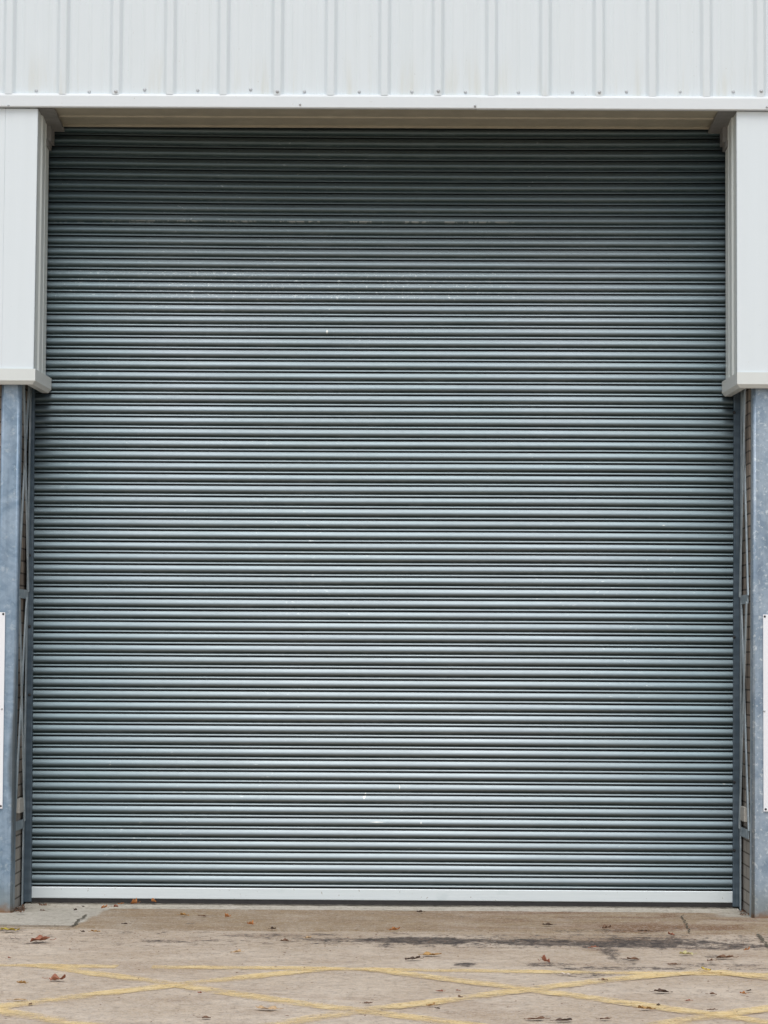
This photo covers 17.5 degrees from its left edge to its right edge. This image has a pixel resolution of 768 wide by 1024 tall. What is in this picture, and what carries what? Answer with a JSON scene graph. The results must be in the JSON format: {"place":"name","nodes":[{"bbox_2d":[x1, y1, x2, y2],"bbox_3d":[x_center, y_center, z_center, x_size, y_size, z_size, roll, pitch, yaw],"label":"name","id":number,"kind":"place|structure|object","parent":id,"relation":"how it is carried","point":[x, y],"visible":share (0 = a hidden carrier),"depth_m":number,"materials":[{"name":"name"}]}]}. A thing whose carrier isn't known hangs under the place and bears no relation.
{"place":"outdoors","nodes":[
{"label":"outdoors","id":0,"kind":"place"},
{"bbox_2d":[0,929,767,1023],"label":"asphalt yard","id":1,"kind":"structure","parent":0,"point":[562,952],"depth_m":12.83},
{"bbox_2d":[0,927,19,930],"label":"fallen leaf","id":2,"kind":"object","parent":1,"relation":"on","point":[5,928],"visible":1,"depth_m":14.77,"materials":[{"name":"yellow plant"}]},
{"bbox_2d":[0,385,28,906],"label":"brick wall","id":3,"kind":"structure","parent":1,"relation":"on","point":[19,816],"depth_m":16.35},
{"bbox_2d":[16,798,23,812],"bbox_3d":[-2.365,1.905,16.227,0.026,0.092,0.180,0,-3,1],"label":"junction box","id":4,"kind":"object","parent":3,"relation":"attached to","point":[20,805],"visible":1,"depth_m":16.17,"materials":[{"name":"plastic"}]},
{"bbox_2d":[0,0,767,396],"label":"warehouse front","id":5,"kind":"structure","parent":3,"relation":"on","point":[582,64],"depth_m":16.12,"materials":[{"name":"metal"}]},
{"bbox_2d":[23,127,739,908],"bbox_3d":[-0.002,-0.199,16.542,5.200,5.600,0.100,0,-3,1],"label":"roller shutter","id":6,"kind":"object","parent":5,"relation":"attached to","point":[385,521],"visible":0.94,"depth_m":16.52,"materials":[{"name":"metal"}]},
{"bbox_2d":[30,935,55,941],"bbox_3d":[-1.943,2.433,14.255,0.150,0.036,0.057,1,-3,-11],"label":"fallen leaf","id":7,"kind":"object","parent":1,"relation":"on","point":[40,937],"visible":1,"depth_m":14.24,"materials":[{"name":"brown plant"}]},
{"bbox_2d":[0,1007,94,1023],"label":"road marking","id":8,"kind":"object","parent":1,"relation":"on","point":[8,1011],"visible":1,"depth_m":11.28,"materials":[{"name":"yellow paint"}]},
{"bbox_2d":[42,974,65,979],"bbox_3d":[-1.657,2.335,12.554,0.124,0.032,0.047,0,-3,7],"label":"fallen leaf","id":9,"kind":"object","parent":1,"relation":"on","point":[54,977],"visible":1,"depth_m":12.54,"materials":[{"name":"brown plant"}]},
{"bbox_2d":[0,964,118,967],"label":"road marking","id":10,"kind":"object","parent":1,"relation":"on","point":[78,966],"visible":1,"depth_m":13.18,"materials":[{"name":"yellow paint"}]},
{"bbox_2d":[0,967,339,1007],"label":"road marking","id":11,"kind":"object","parent":1,"relation":"on","point":[136,989],"visible":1,"depth_m":12.39,"materials":[{"name":"yellow paint"}]},
{"bbox_2d":[29,963,485,1023],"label":"road marking","id":12,"kind":"object","parent":1,"relation":"on","point":[256,996],"visible":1,"depth_m":11.98,"materials":[{"name":"yellow paint"}]},
{"bbox_2d":[256,1005,282,1009],"bbox_3d":[-0.528,2.290,11.546,0.129,0.016,0.049,0,-3,12],"label":"fallen leaf","id":13,"kind":"object","parent":1,"relation":"on","point":[270,1007],"visible":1,"depth_m":11.55,"materials":[{"name":"plant"}]},
{"bbox_2d":[0,903,762,1023],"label":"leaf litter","id":14,"kind":"object","parent":1,"relation":"on","point":[743,910],"visible":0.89,"depth_m":14.31,"materials":[{"name":"brown plant"}]},
{"bbox_2d":[0,906,767,934],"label":"concrete apron","id":15,"kind":"object","parent":1,"relation":"on","point":[408,921],"visible":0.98,"depth_m":15.53,"materials":[{"name":"beige concrete"}]},
{"bbox_2d":[0,385,31,912],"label":"steel column","id":16,"kind":"structure","parent":15,"relation":"on","point":[12,594],"depth_m":16.05,"materials":[{"name":"grey metal"}]},
{"bbox_2d":[0,612,4,808],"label":"sign board","id":17,"kind":"object","parent":16,"relation":"attached to","point":[2,639],"visible":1,"depth_m":15.97,"materials":[{"name":"metal"}]},
{"bbox_2d":[71,914,86,925],"bbox_3d":[-1.879,2.516,15.414,0.043,0.001,0.678,0,-3,1],"label":"ground crack","id":18,"kind":"object","parent":15,"relation":"on","point":[83,916],"visible":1,"depth_m":15.39,"materials":[{"name":"grey concrete"}]},
{"bbox_2d":[23,902,740,912],"bbox_3d":[-0.018,2.582,16.417,4.660,0.028,0.518,0,-3,1],"label":"concrete threshold","id":19,"kind":"object","parent":15,"relation":"on","point":[407,907],"visible":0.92,"depth_m":16.28,"materials":[{"name":"grey concrete"}]},
{"bbox_2d":[738,389,767,917],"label":"steel column","id":20,"kind":"structure","parent":15,"relation":"on","point":[757,827],"depth_m":16.00,"materials":[{"name":"grey metal"}]},
{"bbox_2d":[763,614,767,810],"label":"sign board","id":21,"kind":"object","parent":20,"relation":"attached to","point":[765,712],"visible":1,"depth_m":15.92,"materials":[{"name":"metal"}]},
{"bbox_2d":[405,955,423,959],"bbox_3d":[0.166,2.407,13.506,0.112,0.023,0.036,1,-4,-14],"label":"fallen leaf","id":22,"kind":"object","parent":1,"relation":"on","point":[412,957],"visible":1,"depth_m":13.50,"materials":[{"name":"brown plant"}]},
{"bbox_2d":[418,952,441,954],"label":"fallen leaf","id":23,"kind":"object","parent":1,"relation":"on","point":[427,953],"visible":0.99,"depth_m":13.71,"materials":[{"name":"plant"}]},
{"bbox_2d":[153,965,767,975],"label":"road marking","id":24,"kind":"object","parent":1,"relation":"on","point":[401,969],"visible":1,"depth_m":13.09,"materials":[{"name":"yellow paint"}]},
{"bbox_2d":[275,969,712,1023],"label":"road marking","id":25,"kind":"object","parent":1,"relation":"on","point":[511,991],"visible":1,"depth_m":12.24,"materials":[{"name":"yellow paint"}]},
{"bbox_2d":[524,1016,549,1019],"bbox_3d":[0.692,2.283,11.278,0.124,0.013,0.046,0,-3,2],"label":"fallen leaf","id":26,"kind":"object","parent":1,"relation":"on","point":[541,1017],"visible":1,"depth_m":11.28,"materials":[{"name":"brown plant"}]},
{"bbox_2d":[538,955,549,961],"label":"fallen leaf","id":27,"kind":"object","parent":1,"relation":"on","point":[543,957],"visible":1,"depth_m":13.41,"materials":[{"name":"brown plant"}]},
{"bbox_2d":[552,1018,571,1020],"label":"fallen leaf","id":28,"kind":"object","parent":1,"relation":"on","point":[561,1019],"visible":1,"depth_m":11.23,"materials":[{"name":"brown plant"}]},
{"bbox_2d":[359,967,767,1023],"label":"road marking","id":29,"kind":"object","parent":1,"relation":"on","point":[633,1003],"visible":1,"depth_m":12.07,"materials":[{"name":"yellow paint"}]},
{"bbox_2d":[634,1005,655,1009],"bbox_3d":[1.212,2.303,11.628,0.106,0.020,0.037,0,-4,14],"label":"fallen leaf","id":30,"kind":"object","parent":1,"relation":"on","point":[643,1007],"visible":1,"depth_m":11.62,"materials":[{"name":"brown plant"}]},
{"bbox_2d":[651,988,668,991],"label":"fallen leaf","id":31,"kind":"object","parent":1,"relation":"on","point":[661,990],"visible":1,"depth_m":12.22,"materials":[{"name":"brown plant"}]},
{"bbox_2d":[679,950,695,954],"bbox_3d":[1.682,2.435,13.813,0.100,0.024,0.038,0,-3,-1],"label":"fallen leaf","id":32,"kind":"object","parent":1,"relation":"on","point":[686,952],"visible":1,"depth_m":13.80,"materials":[{"name":"yellow plant"}]},
{"bbox_2d":[656,1005,767,1023],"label":"road marking","id":33,"kind":"object","parent":1,"relation":"on","point":[747,1010],"visible":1,"depth_m":11.51,"materials":[{"name":"yellow paint"}]},
{"bbox_2d":[715,954,738,957],"bbox_3d":[1.877,2.429,13.658,0.128,0.019,0.047,0,-3,-2],"label":"fallen leaf","id":34,"kind":"object","parent":1,"relation":"on","point":[722,956],"visible":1,"depth_m":13.65,"materials":[{"name":"brown plant"}]},
{"bbox_2d":[708,970,767,978],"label":"road marking","id":35,"kind":"object","parent":1,"relation":"on","point":[750,975],"visible":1,"depth_m":12.96,"materials":[{"name":"yellow paint"}]},
{"bbox_2d":[741,389,750,915],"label":"brick wall","id":36,"kind":"structure","parent":1,"relation":"on","point":[745,874],"depth_m":16.19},
{"bbox_2d":[740,806,746,821],"bbox_3d":[2.332,1.955,16.182,0.026,0.092,0.180,0,-3,1],"label":"junction box","id":37,"kind":"object","parent":36,"relation":"attached to","point":[743,813],"visible":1,"depth_m":16.12,"materials":[{"name":"plastic"}]},
{"bbox_2d":[756,934,767,946],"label":"ground crack","id":38,"kind":"object","parent":1,"relation":"on","point":[761,937],"visible":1,"depth_m":14.61,"materials":[{"name":"grey concrete"}]}
]}

